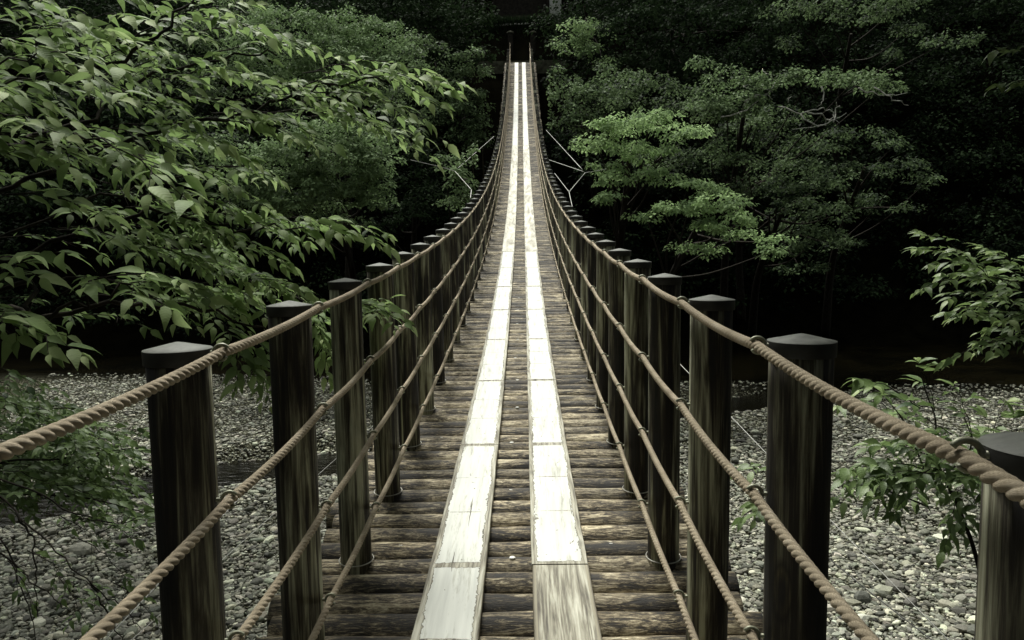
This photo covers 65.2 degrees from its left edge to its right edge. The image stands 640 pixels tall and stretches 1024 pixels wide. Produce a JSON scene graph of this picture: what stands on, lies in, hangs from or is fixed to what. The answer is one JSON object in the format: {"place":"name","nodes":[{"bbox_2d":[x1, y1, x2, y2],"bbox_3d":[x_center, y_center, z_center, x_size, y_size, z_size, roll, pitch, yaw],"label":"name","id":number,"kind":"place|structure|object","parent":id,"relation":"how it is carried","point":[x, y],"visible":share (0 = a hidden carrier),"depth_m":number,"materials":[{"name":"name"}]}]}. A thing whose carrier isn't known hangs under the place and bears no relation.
{"place":"outdoors","nodes":[
{"label":"outdoors","id":0,"kind":"place"},
{"bbox_2d":[0,0,1023,639],"bbox_3d":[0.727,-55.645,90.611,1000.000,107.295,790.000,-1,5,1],"label":"ground","id":1,"kind":"structure","parent":0,"point":[886,320],"depth_m":43.25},
{"bbox_2d":[0,367,154,532],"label":"dark shrub","id":2,"kind":"object","parent":1,"relation":"on","point":[46,469],"visible":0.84,"depth_m":5.56,"materials":[{"name":"green plant"}]},
{"bbox_2d":[0,478,157,639],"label":"twiggy bush","id":3,"kind":"object","parent":1,"relation":"on","point":[139,544],"visible":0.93,"depth_m":4.28,"materials":[{"name":"green plant"}]},
{"bbox_2d":[0,0,478,413],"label":"cherry tree","id":4,"kind":"object","parent":1,"relation":"on","point":[89,35],"visible":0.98,"depth_m":3.53,"materials":[{"name":"green plant"}]},
{"bbox_2d":[134,0,461,268],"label":"broadleaf tree","id":5,"kind":"object","parent":1,"relation":"on","point":[307,256],"visible":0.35,"depth_m":33.85,"materials":[{"name":"green plant"}]},
{"bbox_2d":[189,114,409,342],"bbox_3d":[-6.397,-2.533,31.047,6.895,8.876,15.178,-1,5,1],"label":"broadleaf tree","id":6,"kind":"object","parent":1,"relation":"on","point":[276,198],"visible":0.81,"depth_m":24.58,"materials":[{"name":"green plant"}]},
{"bbox_2d":[211,1,430,277],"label":"broadleaf tree","id":7,"kind":"object","parent":1,"relation":"on","point":[332,43],"visible":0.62,"depth_m":30.61,"materials":[{"name":"green plant"}]},
{"bbox_2d":[352,144,448,252],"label":"evergreen tree","id":8,"kind":"object","parent":1,"relation":"on","point":[412,203],"visible":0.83,"depth_m":29.94,"materials":[{"name":"green plant"}]},
{"bbox_2d":[335,0,503,92],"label":"evergreen tree","id":9,"kind":"object","parent":1,"relation":"on","point":[432,18],"visible":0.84,"depth_m":41.81,"materials":[{"name":"green plant"}]},
{"bbox_2d":[431,143,483,221],"bbox_3d":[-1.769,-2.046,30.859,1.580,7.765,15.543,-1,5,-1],"label":"maple tree","id":10,"kind":"object","parent":1,"relation":"on","point":[463,197],"visible":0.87,"depth_m":23.77,"materials":[{"name":"green plant"}]},
{"bbox_2d":[423,44,497,152],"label":"broadleaf tree","id":11,"kind":"object","parent":1,"relation":"on","point":[459,108],"visible":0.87,"depth_m":38.95,"materials":[{"name":"green plant"}]},
{"bbox_2d":[507,31,513,55],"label":"gate post","id":12,"kind":"object","parent":1,"relation":"on","point":[510,40],"visible":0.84,"depth_m":53.90,"materials":[{"name":"wood"}]},
{"bbox_2d":[0,49,1023,639],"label":"suspension bridge","id":13,"kind":"structure","parent":1,"relation":"on","point":[514,475],"depth_m":3.53,"materials":[{"name":"wood"}]},
{"bbox_2d":[105,492,245,639],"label":"wind cable","id":14,"kind":"object","parent":13,"relation":"attached to","point":[150,592],"visible":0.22,"depth_m":6.13,"materials":[{"name":"metal"}]},
{"bbox_2d":[131,426,372,639],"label":"wind cable","id":15,"kind":"object","parent":13,"relation":"attached to","point":[232,550],"visible":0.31,"depth_m":8.03,"materials":[{"name":"metal"}]},
{"bbox_2d":[411,137,492,198],"bbox_3d":[-1.703,-5.293,26.512,1.779,3.423,13.345,-1,5,1],"label":"side stay","id":16,"kind":"object","parent":13,"relation":"attached to","point":[458,167],"visible":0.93,"depth_m":22.14,"materials":[{"name":"metal"}]},
{"bbox_2d":[546,130,604,204],"bbox_3d":[1.811,-5.268,26.206,1.086,3.989,13.990,-1,5,-1],"label":"side stay","id":17,"kind":"object","parent":13,"relation":"attached to","point":[573,168],"visible":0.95,"depth_m":22.65,"materials":[{"name":"metal"}]},
{"bbox_2d":[680,364,947,639],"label":"wind cable","id":18,"kind":"object","parent":13,"relation":"attached to","point":[860,550],"visible":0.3,"depth_m":6.51,"materials":[{"name":"metal"}]},
{"bbox_2d":[730,462,931,639],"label":"wind cable","id":19,"kind":"object","parent":13,"relation":"attached to","point":[877,597],"visible":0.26,"depth_m":7.21,"materials":[{"name":"grey metal"}]},
{"bbox_2d":[0,0,1023,339],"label":"woodland","id":20,"kind":"object","parent":1,"relation":"on","point":[976,12],"visible":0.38,"depth_m":44.44,"materials":[{"name":"green plant"}]},
{"bbox_2d":[0,373,1023,639],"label":"gravel","id":21,"kind":"structure","parent":1,"relation":"on","point":[952,627],"depth_m":11.96,"materials":[{"name":"grey gravel"}]},
{"bbox_2d":[453,12,572,67],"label":"undergrowth","id":22,"kind":"object","parent":1,"relation":"on","point":[512,21],"visible":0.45,"depth_m":54.47,"materials":[{"name":"green plant"}]},
{"bbox_2d":[476,60,565,73],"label":"stone landing","id":23,"kind":"object","parent":1,"relation":"on","point":[542,67],"visible":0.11,"depth_m":51.03,"materials":[{"name":"grey stone"}]},
{"bbox_2d":[493,0,560,18],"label":"hillside shed","id":24,"kind":"structure","parent":1,"relation":"on","point":[513,8],"depth_m":62.70,"materials":[{"name":"grey paint"}]},
{"bbox_2d":[530,31,536,53],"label":"gate post","id":25,"kind":"object","parent":1,"relation":"on","point":[532,42],"visible":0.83,"depth_m":53.91,"materials":[{"name":"wood"}]},
{"bbox_2d":[547,6,623,68],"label":"broadleaf tree","id":26,"kind":"object","parent":1,"relation":"on","point":[592,44],"visible":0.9,"depth_m":43.69,"materials":[{"name":"green plant"}]},
{"bbox_2d":[546,61,653,213],"bbox_3d":[4.032,-8.723,39.477,4.932,6.501,9.614,-1,5,1],"label":"broadleaf tree","id":27,"kind":"object","parent":1,"relation":"on","point":[575,108],"visible":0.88,"depth_m":36.07,"materials":[{"name":"green plant"}]},
{"bbox_2d":[568,108,715,248],"bbox_3d":[3.691,-2.332,29.608,4.009,8.487,17.743,-1,5,1],"label":"maple tree","id":28,"kind":"object","parent":1,"relation":"on","point":[616,129],"visible":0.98,"depth_m":21.93,"materials":[{"name":"green plant"}]},
{"bbox_2d":[595,0,788,105],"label":"broadleaf tree","id":29,"kind":"object","parent":1,"relation":"on","point":[671,43],"visible":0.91,"depth_m":41.62,"materials":[{"name":"green plant"}]},
{"bbox_2d":[620,176,798,277],"bbox_3d":[5.374,-1.259,29.122,4.709,6.524,18.786,-1,5,1],"label":"maple tree","id":30,"kind":"object","parent":1,"relation":"on","point":[693,247],"visible":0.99,"depth_m":21.01,"materials":[{"name":"green plant"}]},
{"bbox_2d":[596,68,890,323],"bbox_3d":[9.982,-4.478,32.078,8.479,10.726,12.192,4,7,45],"label":"broadleaf tree","id":31,"kind":"object","parent":1,"relation":"on","point":[740,293],"visible":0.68,"depth_m":30.93,"materials":[{"name":"green plant"}]},
{"bbox_2d":[718,148,861,337],"bbox_3d":[9.298,-2.263,32.030,4.636,7.824,12.808,-1,5,1],"label":"broadleaf tree","id":32,"kind":"object","parent":1,"relation":"on","point":[800,187],"visible":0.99,"depth_m":26.87,"materials":[{"name":"green plant"}]},
{"bbox_2d":[678,55,909,297],"bbox_3d":[10.981,-3.756,30.955,7.395,10.899,13.071,1,5,22],"label":"twisted tree","id":33,"kind":"object","parent":1,"relation":"on","point":[788,78],"visible":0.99,"depth_m":27.04,"materials":[{"name":"green plant"}]},
{"bbox_2d":[754,0,987,198],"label":"broadleaf tree","id":34,"kind":"object","parent":1,"relation":"on","point":[803,8],"visible":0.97,"depth_m":36.21,"materials":[{"name":"green plant"}]},
{"bbox_2d":[730,357,1023,568],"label":"leafy sapling","id":35,"kind":"object","parent":1,"relation":"on","point":[886,474],"visible":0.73,"depth_m":4.76,"materials":[{"name":"green plant"}]},
{"bbox_2d":[809,123,947,337],"bbox_3d":[12.906,-2.919,32.476,4.429,8.744,11.743,-1,5,1],"label":"evergreen tree","id":36,"kind":"object","parent":1,"relation":"on","point":[827,310],"visible":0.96,"depth_m":28.56,"materials":[{"name":"green plant"}]},
{"bbox_2d":[905,45,1023,372],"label":"slender tree","id":37,"kind":"object","parent":1,"relation":"on","point":[979,274],"visible":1,"depth_m":4.29,"materials":[{"name":"green plant"}]},
{"bbox_2d":[0,343,1023,527],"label":"river","id":38,"kind":"structure","parent":0,"point":[889,365],"depth_m":30.97,"materials":[{"name":"liquid"}]}
]}

